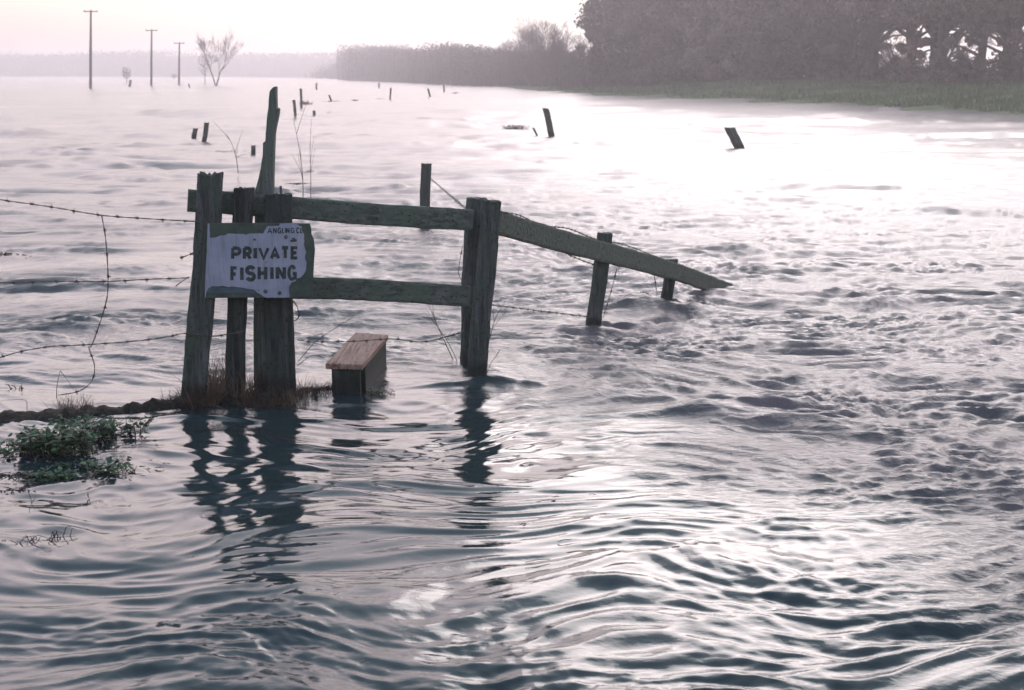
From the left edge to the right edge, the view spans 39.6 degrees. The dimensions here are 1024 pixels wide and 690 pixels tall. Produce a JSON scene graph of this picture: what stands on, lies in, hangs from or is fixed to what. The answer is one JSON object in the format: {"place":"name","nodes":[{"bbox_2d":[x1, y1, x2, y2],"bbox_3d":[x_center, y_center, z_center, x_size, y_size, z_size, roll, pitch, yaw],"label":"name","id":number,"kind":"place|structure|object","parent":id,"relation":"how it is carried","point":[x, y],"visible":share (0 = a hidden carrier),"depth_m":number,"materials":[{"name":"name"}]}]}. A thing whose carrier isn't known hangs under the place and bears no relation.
{"place":"outdoors","nodes":[
{"label":"outdoors","id":0,"kind":"place"},
{"bbox_2d":[0,386,331,421],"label":"mud bank","id":1,"kind":"structure","parent":0,"point":[66,412],"depth_m":7.00,"materials":[{"name":"brown soil"}]},
{"bbox_2d":[32,394,144,418],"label":"bank grass","id":2,"kind":"structure","parent":1,"relation":"on","point":[60,406],"depth_m":7.02,"materials":[{"name":"brown plant"}]},
{"bbox_2d":[121,326,334,410],"bbox_3d":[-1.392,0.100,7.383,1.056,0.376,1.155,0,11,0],"label":"dead grass","id":3,"kind":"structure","parent":1,"relation":"on","point":[217,386],"depth_m":7.21,"materials":[{"name":"brown plant"}]},
{"bbox_2d":[368,384,394,394],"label":"leafy plant","id":4,"kind":"object","parent":1,"relation":"on","point":[384,390],"visible":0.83,"depth_m":7.43,"materials":[{"name":"green plant"}]},
{"bbox_2d":[0,77,1023,689],"bbox_3d":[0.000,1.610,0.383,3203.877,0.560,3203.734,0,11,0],"label":"flood water","id":5,"kind":"structure","parent":0,"point":[796,447],"depth_m":7.02,"materials":[{"name":"grey liquid"}]},
{"bbox_2d":[0,251,24,255],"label":"twig clump","id":6,"kind":"object","parent":5,"relation":"on","point":[7,253],"visible":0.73,"depth_m":13.10,"materials":[{"name":"brown plant"}]},
{"bbox_2d":[0,486,29,494],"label":"twig clump","id":7,"kind":"object","parent":5,"relation":"on","point":[20,489],"visible":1,"depth_m":5.73,"materials":[{"name":"brown plant"}]},
{"bbox_2d":[0,470,36,479],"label":"twig clump","id":8,"kind":"object","parent":5,"relation":"on","point":[19,473],"visible":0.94,"depth_m":5.95,"materials":[{"name":"brown plant"}]},
{"bbox_2d":[5,534,54,543],"bbox_3d":[-1.720,0.700,5.098,0.206,0.037,0.096,0,11,0],"label":"twig clump","id":9,"kind":"object","parent":5,"relation":"on","point":[31,538],"visible":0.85,"depth_m":5.08,"materials":[{"name":"brown plant"}]},
{"bbox_2d":[0,433,71,457],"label":"leafy plant","id":10,"kind":"object","parent":5,"relation":"on","point":[4,451],"visible":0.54,"depth_m":6.23,"materials":[{"name":"green plant"}]},
{"bbox_2d":[0,421,99,457],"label":"leafy plant","id":11,"kind":"object","parent":5,"relation":"on","point":[53,441],"visible":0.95,"depth_m":6.22,"materials":[{"name":"green plant"}]},
{"bbox_2d":[29,531,73,541],"bbox_3d":[-1.655,0.697,5.074,0.182,0.052,0.078,-2,11,-10],"label":"twig clump","id":12,"kind":"object","parent":5,"relation":"on","point":[53,537],"visible":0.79,"depth_m":5.11,"materials":[{"name":"brown plant"}]},
{"bbox_2d":[24,464,82,481],"bbox_3d":[-1.905,0.544,5.922,0.253,0.074,0.164,0,11,0],"label":"leafy plant","id":13,"kind":"object","parent":5,"relation":"on","point":[55,475],"visible":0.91,"depth_m":5.91,"materials":[{"name":"green plant"}]},
{"bbox_2d":[49,526,74,538],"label":"twig clump","id":14,"kind":"object","parent":5,"relation":"on","point":[64,532],"visible":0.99,"depth_m":5.16,"materials":[{"name":"brown plant"}]},
{"bbox_2d":[23,413,124,443],"bbox_3d":[-1.991,0.394,6.501,0.447,0.154,0.291,-5,12,-23],"label":"leafy plant","id":15,"kind":"object","parent":5,"relation":"on","point":[103,424],"visible":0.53,"depth_m":6.50,"materials":[{"name":"green plant"}]},
{"bbox_2d":[52,459,97,468],"bbox_3d":[-1.868,0.521,6.103,0.202,0.054,0.128,0,11,0],"label":"leafy plant","id":16,"kind":"object","parent":5,"relation":"on","point":[66,465],"visible":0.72,"depth_m":6.08,"materials":[{"name":"green plant"}]},
{"bbox_2d":[83,10,97,87],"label":"utility pole","id":17,"kind":"object","parent":5,"relation":"in","point":[90,58],"visible":0.94,"depth_m":162.98,"materials":[{"name":"wood"}]},
{"bbox_2d":[79,415,132,437],"bbox_3d":[-1.879,0.387,6.592,0.241,0.132,0.228,-6,12,-29],"label":"leafy plant","id":18,"kind":"object","parent":5,"relation":"on","point":[103,419],"visible":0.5,"depth_m":6.59,"materials":[{"name":"green plant"}]},
{"bbox_2d":[79,456,144,475],"bbox_3d":[-1.685,0.520,5.991,0.262,0.097,0.185,-4,12,-21],"label":"leafy plant","id":19,"kind":"object","parent":5,"relation":"on","point":[113,467],"visible":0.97,"depth_m":5.98,"materials":[{"name":"green plant"}]},
{"bbox_2d":[121,67,130,82],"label":"field bush","id":20,"kind":"object","parent":5,"relation":"on","point":[125,74],"visible":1,"depth_m":258.05,"materials":[{"name":"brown plant"}]},
{"bbox_2d":[117,415,156,435],"bbox_3d":[-1.731,0.385,6.594,0.199,0.135,0.111,0,11,0],"label":"leafy plant","id":21,"kind":"object","parent":5,"relation":"on","point":[125,427],"visible":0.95,"depth_m":6.59,"materials":[{"name":"green plant"}]},
{"bbox_2d":[145,28,156,85],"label":"utility pole","id":22,"kind":"object","parent":5,"relation":"in","point":[151,65],"visible":0.94,"depth_m":196.86,"materials":[{"name":"wood"}]},
{"bbox_2d":[174,41,184,84],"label":"utility pole","id":23,"kind":"object","parent":5,"relation":"in","point":[179,43],"visible":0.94,"depth_m":216.00,"materials":[{"name":"wood"}]},
{"bbox_2d":[191,128,197,138],"bbox_3d":[-8.453,-5.444,37.763,0.276,0.626,0.148,0,11,0],"label":"stake","id":24,"kind":"object","parent":5,"relation":"in","point":[194,133],"visible":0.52,"depth_m":37.68,"materials":[{"name":"grey wood"}]},
{"bbox_2d":[198,57,209,83],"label":"field bush","id":25,"kind":"object","parent":5,"relation":"on","point":[204,67],"visible":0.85,"depth_m":239.34,"materials":[{"name":"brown plant"}]},
{"bbox_2d":[202,122,208,141],"bbox_3d":[-7.736,-5.167,35.732,0.291,0.845,0.128,-1,11,-4],"label":"stake","id":26,"kind":"object","parent":5,"relation":"in","point":[205,132],"visible":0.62,"depth_m":35.66,"materials":[{"name":"grey wood"}]},
{"bbox_2d":[195,31,243,85],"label":"bare tree","id":27,"kind":"object","parent":5,"relation":"in","point":[200,42],"visible":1,"depth_m":196.88,"materials":[{"name":"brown plant"}]},
{"bbox_2d":[212,120,243,172],"bbox_3d":[-4.532,-3.117,22.618,0.481,0.959,2.953,-3,11,-13],"label":"bare sapling","id":28,"kind":"object","parent":5,"relation":"on","point":[233,148],"visible":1,"depth_m":21.76,"materials":[{"name":"brown plant"}]},
{"bbox_2d":[251,145,255,154],"bbox_3d":[-5.413,-3.886,29.751,0.115,0.586,0.094,-2,11,-10],"label":"stake","id":29,"kind":"object","parent":5,"relation":"in","point":[253,149],"visible":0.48,"depth_m":29.68,"materials":[{"name":"grey wood"}]},
{"bbox_2d":[253,86,279,388],"bbox_3d":[-1.272,-0.248,7.370,0.196,2.149,0.057,0,11,0],"label":"tall stake","id":30,"kind":"object","parent":5,"relation":"in","point":[265,182],"visible":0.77,"depth_m":7.25,"materials":[{"name":"grey wood"}]},
{"bbox_2d":[292,100,296,114],"bbox_3d":[-8.243,-8.793,54.160,0.223,1.075,0.124,0,11,0],"label":"stake","id":31,"kind":"object","parent":5,"relation":"in","point":[294,107],"visible":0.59,"depth_m":54.08,"materials":[{"name":"grey wood"}]},
{"bbox_2d":[294,100,307,182],"bbox_3d":[-2.580,-2.276,17.123,0.209,1.364,1.254,-3,11,-13],"label":"bare sapling","id":32,"kind":"object","parent":5,"relation":"on","point":[300,151],"visible":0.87,"depth_m":16.65,"materials":[{"name":"brown plant"}]},
{"bbox_2d":[300,89,302,106],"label":"stake","id":33,"kind":"object","parent":5,"relation":"in","point":[301,100],"visible":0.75,"depth_m":69.87,"materials":[{"name":"grey wood"}]},
{"bbox_2d":[310,119,314,197],"bbox_3d":[-2.514,-2.272,17.767,0.061,1.114,1.426,-2,11,-10],"label":"bare sapling","id":34,"kind":"object","parent":5,"relation":"on","point":[310,166],"visible":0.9,"depth_m":17.24,"materials":[{"name":"brown plant"}]},
{"bbox_2d":[299,312,374,360],"bbox_3d":[-0.903,-0.054,7.405,0.466,0.230,0.064,-6,12,-27],"label":"bare sapling","id":35,"kind":"object","parent":5,"relation":"on","point":[331,330],"visible":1,"depth_m":7.39,"materials":[{"name":"brown plant"}]},
{"bbox_2d":[326,332,387,394],"bbox_3d":[-0.832,0.324,7.808,0.202,0.637,0.917,1,11,3],"label":"stile step","id":36,"kind":"object","parent":5,"relation":"in","point":[357,367],"visible":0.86,"depth_m":7.47,"materials":[{"name":"brown wood"}]},
{"bbox_2d":[420,163,431,206],"bbox_3d":[-0.942,-1.433,15.526,0.145,1.098,0.114,0,11,0],"label":"stake","id":37,"kind":"object","parent":5,"relation":"in","point":[425,180],"visible":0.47,"depth_m":15.42,"materials":[{"name":"grey wood"}]},
{"bbox_2d":[431,179,465,208],"bbox_3d":[-0.549,-1.292,11.794,0.071,0.414,7.777,-1,11,-5],"label":"barbed wire","id":38,"kind":"object","parent":37,"relation":"attached to","point":[460,204],"visible":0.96,"depth_m":11.02,"materials":[{"name":"grey metal"}]},
{"bbox_2d":[427,304,452,358],"bbox_3d":[-0.407,-0.080,7.985,0.130,0.469,0.596,1,11,5],"label":"bare sapling","id":39,"kind":"object","parent":5,"relation":"on","point":[439,330],"visible":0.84,"depth_m":7.71,"materials":[{"name":"brown plant"}]},
{"bbox_2d":[427,310,456,359],"bbox_3d":[-0.387,-0.036,7.959,0.145,0.392,0.493,0,11,2],"label":"bare sapling","id":40,"kind":"object","parent":5,"relation":"on","point":[444,336],"visible":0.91,"depth_m":7.76,"materials":[{"name":"brown plant"}]},
{"bbox_2d":[180,171,732,402],"bbox_3d":[0.427,-0.375,9.035,0.994,1.700,5.719,9,14,38],"label":"wooden fence","id":41,"kind":"object","parent":5,"relation":"in","point":[484,223],"visible":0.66,"depth_m":7.46,"materials":[{"name":"grey wood"}]},
{"bbox_2d":[0,276,186,284],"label":"barbed wire","id":42,"kind":"object","parent":41,"relation":"attached to","point":[33,282],"visible":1,"depth_m":7.01,"materials":[{"name":"grey metal"}]},
{"bbox_2d":[0,197,197,222],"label":"barbed wire","id":43,"kind":"object","parent":41,"relation":"attached to","point":[97,214],"visible":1,"depth_m":6.95,"materials":[{"name":"grey metal"}]},
{"bbox_2d":[60,215,110,394],"bbox_3d":[-2.118,-0.193,7.021,0.286,0.893,0.056,-3,11,-15],"label":"barbed wire","id":44,"kind":"object","parent":43,"relation":"hanging from","point":[96,332],"visible":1,"depth_m":7.05,"materials":[{"name":"grey metal"}]},
{"bbox_2d":[0,331,244,357],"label":"barbed wire","id":45,"kind":"object","parent":41,"relation":"attached to","point":[83,344],"visible":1,"depth_m":7.08,"materials":[{"name":"grey metal"}]},
{"bbox_2d":[205,223,314,297],"bbox_3d":[-1.252,-0.418,7.052,0.547,0.376,0.030,-1,11,-6],"label":"fishing sign","id":46,"kind":"object","parent":41,"relation":"attached to","point":[259,260],"visible":1,"depth_m":7.04,"materials":[{"name":"white metal"}]},
{"bbox_2d":[297,331,463,344],"bbox_3d":[-0.680,-0.027,7.494,0.917,0.074,0.046,-5,12,-23],"label":"barbed wire","id":47,"kind":"object","parent":41,"relation":"attached to","point":[380,339],"visible":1,"depth_m":7.51,"materials":[{"name":"grey metal"}]},
{"bbox_2d":[458,245,474,333],"bbox_3d":[-0.243,-0.292,7.582,0.088,0.474,0.060,8,13,35],"label":"barbed wire","id":48,"kind":"object","parent":41,"relation":"attached to","point":[465,287],"visible":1,"depth_m":7.58,"materials":[{"name":"grey metal"}]},
{"bbox_2d":[492,304,589,317],"bbox_3d":[0.173,-0.202,8.495,0.051,0.302,1.491,5,12,24],"label":"barbed wire","id":49,"kind":"object","parent":41,"relation":"attached to","point":[579,315],"visible":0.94,"depth_m":8.53,"materials":[{"name":"grey metal"}]},
{"bbox_2d":[501,236,593,265],"bbox_3d":[0.223,-0.564,8.459,0.064,0.360,1.410,5,12,24],"label":"barbed wire","id":50,"kind":"object","parent":41,"relation":"hanging from","point":[576,258],"visible":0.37,"depth_m":8.94,"materials":[{"name":"grey metal"}]},
{"bbox_2d":[501,211,716,277],"bbox_3d":[0.717,-0.630,9.428,0.134,0.851,3.700,5,12,26],"label":"barbed wire","id":51,"kind":"object","parent":41,"relation":"attached to","point":[520,215],"visible":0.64,"depth_m":8.72,"materials":[{"name":"grey metal"}]},
{"bbox_2d":[603,269,616,317],"bbox_3d":[0.660,-0.343,9.527,0.027,0.313,0.184,6,12,30],"label":"barbed wire","id":52,"kind":"object","parent":41,"relation":"hanging from","point":[614,276],"visible":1,"depth_m":9.53,"materials":[{"name":"grey metal"}]},
{"bbox_2d":[490,297,507,336],"bbox_3d":[-0.143,-0.073,7.987,0.094,0.455,0.418,-4,12,-22],"label":"bare sapling","id":53,"kind":"object","parent":5,"relation":"on","point":[495,318],"visible":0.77,"depth_m":7.80,"materials":[{"name":"brown plant"}]},
{"bbox_2d":[501,124,529,128],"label":"debris clump","id":54,"kind":"object","parent":5,"relation":"on","point":[515,127],"visible":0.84,"depth_m":43.02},
{"bbox_2d":[542,108,554,135],"bbox_3d":[1.042,-5.857,38.582,0.454,1.125,0.183,0,11,0],"label":"stake","id":55,"kind":"object","parent":5,"relation":"in","point":[548,120],"visible":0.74,"depth_m":38.49,"materials":[{"name":"grey wood"}]},
{"bbox_2d":[566,550,592,552],"bbox_3d":[0.237,0.722,4.977,0.097,0.006,0.010,-2,11,-12],"label":"floating straw","id":56,"kind":"object","parent":5,"relation":"on","point":[579,551],"visible":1,"depth_m":4.97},
{"bbox_2d":[725,127,744,148],"bbox_3d":[5.078,-4.478,31.986,0.619,0.837,0.253,0,11,0],"label":"stake","id":57,"kind":"object","parent":5,"relation":"in","point":[734,137],"visible":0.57,"depth_m":31.88,"materials":[{"name":"grey wood"}]},
{"bbox_2d":[0,75,1023,114],"bbox_3d":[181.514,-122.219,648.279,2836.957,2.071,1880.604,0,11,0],"label":"meadow ground","id":58,"kind":"structure","parent":0,"point":[935,107],"depth_m":93.63,"materials":[{"name":"green plant"}]},
{"bbox_2d":[0,49,342,75],"bbox_3d":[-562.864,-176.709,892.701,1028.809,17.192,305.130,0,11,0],"label":"wood","id":59,"kind":"object","parent":58,"relation":"on","point":[39,64],"visible":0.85,"depth_m":806.64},
{"bbox_2d":[304,43,412,80],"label":"wood","id":60,"kind":"object","parent":58,"relation":"on","point":[350,64],"visible":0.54,"depth_m":372.36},
{"bbox_2d":[365,41,528,86],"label":"wood","id":61,"kind":"object","parent":58,"relation":"on","point":[447,64],"visible":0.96,"depth_m":228.75,"materials":[{"name":"grey plant"}]},
{"bbox_2d":[477,41,509,64],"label":"bare tree","id":62,"kind":"object","parent":58,"relation":"on","point":[490,52],"visible":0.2,"depth_m":201.03,"materials":[{"name":"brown plant"}]},
{"bbox_2d":[500,47,528,85],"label":"bare tree","id":63,"kind":"object","parent":58,"relation":"on","point":[515,66],"visible":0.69,"depth_m":174.44,"materials":[{"name":"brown plant"}]},
{"bbox_2d":[498,34,533,77],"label":"bare tree","id":64,"kind":"object","parent":58,"relation":"on","point":[506,45],"visible":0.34,"depth_m":192.73,"materials":[{"name":"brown plant"}]},
{"bbox_2d":[510,25,548,52],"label":"bare tree","id":65,"kind":"object","parent":58,"relation":"on","point":[523,41],"visible":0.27,"depth_m":186.54,"materials":[{"name":"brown plant"}]},
{"bbox_2d":[510,15,560,56],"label":"bare tree","id":66,"kind":"object","parent":58,"relation":"on","point":[539,36],"visible":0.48,"depth_m":172.37,"materials":[{"name":"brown plant"}]},
{"bbox_2d":[510,19,564,85],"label":"bare tree","id":67,"kind":"object","parent":58,"relation":"on","point":[524,38],"visible":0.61,"depth_m":166.35,"materials":[{"name":"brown plant"}]},
{"bbox_2d":[527,14,574,56],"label":"bare tree","id":68,"kind":"object","parent":58,"relation":"on","point":[539,31],"visible":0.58,"depth_m":161.59,"materials":[{"name":"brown plant"}]},
{"bbox_2d":[532,33,569,82],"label":"bare tree","id":69,"kind":"object","parent":58,"relation":"on","point":[548,60],"visible":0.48,"depth_m":155.93,"materials":[{"name":"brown plant"}]},
{"bbox_2d":[541,32,574,65],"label":"bare tree","id":70,"kind":"object","parent":58,"relation":"on","point":[557,38],"visible":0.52,"depth_m":155.15,"materials":[{"name":"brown plant"}]},
{"bbox_2d":[544,32,586,86],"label":"bare tree","id":71,"kind":"object","parent":58,"relation":"on","point":[556,54],"visible":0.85,"depth_m":146.56,"materials":[{"name":"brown plant"}]},
{"bbox_2d":[561,28,613,86],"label":"bare tree","id":72,"kind":"object","parent":58,"relation":"on","point":[584,47],"visible":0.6,"depth_m":137.18,"materials":[{"name":"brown plant"}]},
{"bbox_2d":[489,47,687,88],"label":"undergrowth","id":73,"kind":"object","parent":58,"relation":"on","point":[572,78],"visible":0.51,"depth_m":153.88,"materials":[{"name":"grey plant"}]},
{"bbox_2d":[571,0,626,78],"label":"evergreen tree","id":74,"kind":"object","parent":58,"relation":"on","point":[579,17],"visible":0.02,"depth_m":147.43,"materials":[{"name":"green plant"}]},
{"bbox_2d":[575,0,709,84],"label":"evergreen tree","id":75,"kind":"object","parent":58,"relation":"on","point":[612,58],"visible":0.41,"depth_m":131.01,"materials":[{"name":"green plant"}]},
{"bbox_2d":[604,0,688,69],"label":"evergreen tree","id":76,"kind":"object","parent":58,"relation":"on","point":[625,50],"visible":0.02,"depth_m":141.92,"materials":[{"name":"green plant"}]},
{"bbox_2d":[609,0,773,82],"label":"evergreen tree","id":77,"kind":"object","parent":58,"relation":"on","point":[650,19],"visible":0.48,"depth_m":123.30,"materials":[{"name":"green plant"}]},
{"bbox_2d":[539,74,1023,113],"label":"sedge","id":78,"kind":"object","parent":58,"relation":"on","point":[1008,102],"visible":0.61,"depth_m":84.47,"materials":[{"name":"green plant"}]},
{"bbox_2d":[792,0,929,80],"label":"crowned tree","id":79,"kind":"object","parent":58,"relation":"on","point":[823,8],"visible":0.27,"depth_m":100.59,"materials":[{"name":"green plant"}]},
{"bbox_2d":[829,0,893,82],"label":"bare tree","id":80,"kind":"object","parent":58,"relation":"on","point":[857,67],"visible":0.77,"depth_m":96.20,"materials":[{"name":"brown plant"}]},
{"bbox_2d":[803,36,948,77],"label":"undergrowth","id":81,"kind":"object","parent":58,"relation":"on","point":[884,56],"depth_m":148.13,"materials":[{"name":"green plant"}]},
{"bbox_2d":[864,60,902,79],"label":"hedge bush","id":82,"kind":"object","parent":58,"relation":"on","point":[882,72],"visible":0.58,"depth_m":101.67,"materials":[{"name":"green plant"}]},
{"bbox_2d":[857,11,910,82],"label":"bare tree","id":83,"kind":"object","parent":58,"relation":"on","point":[895,67],"visible":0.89,"depth_m":94.62,"materials":[{"name":"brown plant"}]},
{"bbox_2d":[861,30,922,76],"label":"crowned tree","id":84,"kind":"object","parent":58,"relation":"on","point":[886,50],"visible":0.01,"depth_m":119.68,"materials":[{"name":"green plant"}]},
{"bbox_2d":[832,0,976,80],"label":"crowned tree","id":85,"kind":"object","parent":58,"relation":"on","point":[911,31],"visible":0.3,"depth_m":95.30,"materials":[{"name":"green plant"}]},
{"bbox_2d":[886,57,930,81],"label":"hedge bush","id":86,"kind":"object","parent":58,"relation":"on","point":[908,70],"visible":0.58,"depth_m":95.62,"materials":[{"name":"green plant"}]},
{"bbox_2d":[863,0,978,78],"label":"crowned tree","id":87,"kind":"object","parent":58,"relation":"on","point":[899,7],"visible":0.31,"depth_m":91.02,"materials":[{"name":"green plant"}]},
{"bbox_2d":[916,59,935,79],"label":"hedge bush","id":88,"kind":"object","parent":58,"relation":"on","point":[930,62],"visible":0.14,"depth_m":105.71,"materials":[{"name":"green plant"}]},
{"bbox_2d":[889,25,965,64],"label":"crowned tree","id":89,"kind":"object","parent":58,"relation":"on","point":[933,53],"visible":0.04,"depth_m":108.45,"materials":[{"name":"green plant"}]},
{"bbox_2d":[921,58,963,81],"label":"hedge bush","id":90,"kind":"object","parent":58,"relation":"on","point":[929,70],"visible":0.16,"depth_m":91.11,"materials":[{"name":"green plant"}]},
{"bbox_2d":[903,0,1006,80],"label":"crowned tree","id":91,"kind":"object","parent":58,"relation":"on","point":[947,42],"visible":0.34,"depth_m":88.92,"materials":[{"name":"green plant"}]},
{"bbox_2d":[926,44,997,82],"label":"hedge bush","id":92,"kind":"object","parent":58,"relation":"on","point":[964,64],"visible":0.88,"depth_m":88.66,"materials":[{"name":"green plant"}]},
{"bbox_2d":[937,18,989,82],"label":"bare tree","id":93,"kind":"object","parent":58,"relation":"on","point":[958,40],"visible":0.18,"depth_m":90.26,"materials":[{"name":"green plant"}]},
{"bbox_2d":[918,0,1023,81],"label":"crowned tree","id":94,"kind":"object","parent":58,"relation":"on","point":[971,19],"visible":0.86,"depth_m":83.67,"materials":[{"name":"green plant"}]},
{"bbox_2d":[956,18,1022,51],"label":"crowned tree","id":95,"kind":"object","parent":58,"relation":"on","point":[988,46],"visible":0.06,"depth_m":102.17,"materials":[{"name":"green plant"}]},
{"bbox_2d":[965,0,1023,43],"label":"crowned tree","id":96,"kind":"object","parent":58,"relation":"on","point":[988,29],"visible":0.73,"depth_m":83.46,"materials":[{"name":"green plant"}]},
{"bbox_2d":[976,28,1023,82],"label":"hedge bush","id":97,"kind":"object","parent":58,"relation":"on","point":[1003,70],"visible":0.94,"depth_m":82.14,"materials":[{"name":"green plant"}]},
{"bbox_2d":[978,10,1023,79],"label":"bare tree","id":98,"kind":"object","parent":58,"relation":"on","point":[1021,74],"visible":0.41,"depth_m":84.60,"materials":[{"name":"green plant"}]},
{"bbox_2d":[1007,0,1023,41],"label":"crowned tree","id":99,"kind":"object","parent":58,"relation":"on","point":[1014,34],"visible":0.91,"depth_m":80.77,"materials":[{"name":"green plant"}]},
{"bbox_2d":[0,0,1023,71],"label":"sky","id":100,"kind":"structure","parent":0,"point":[27,27],"materials":[{"name":"white"}]}
]}

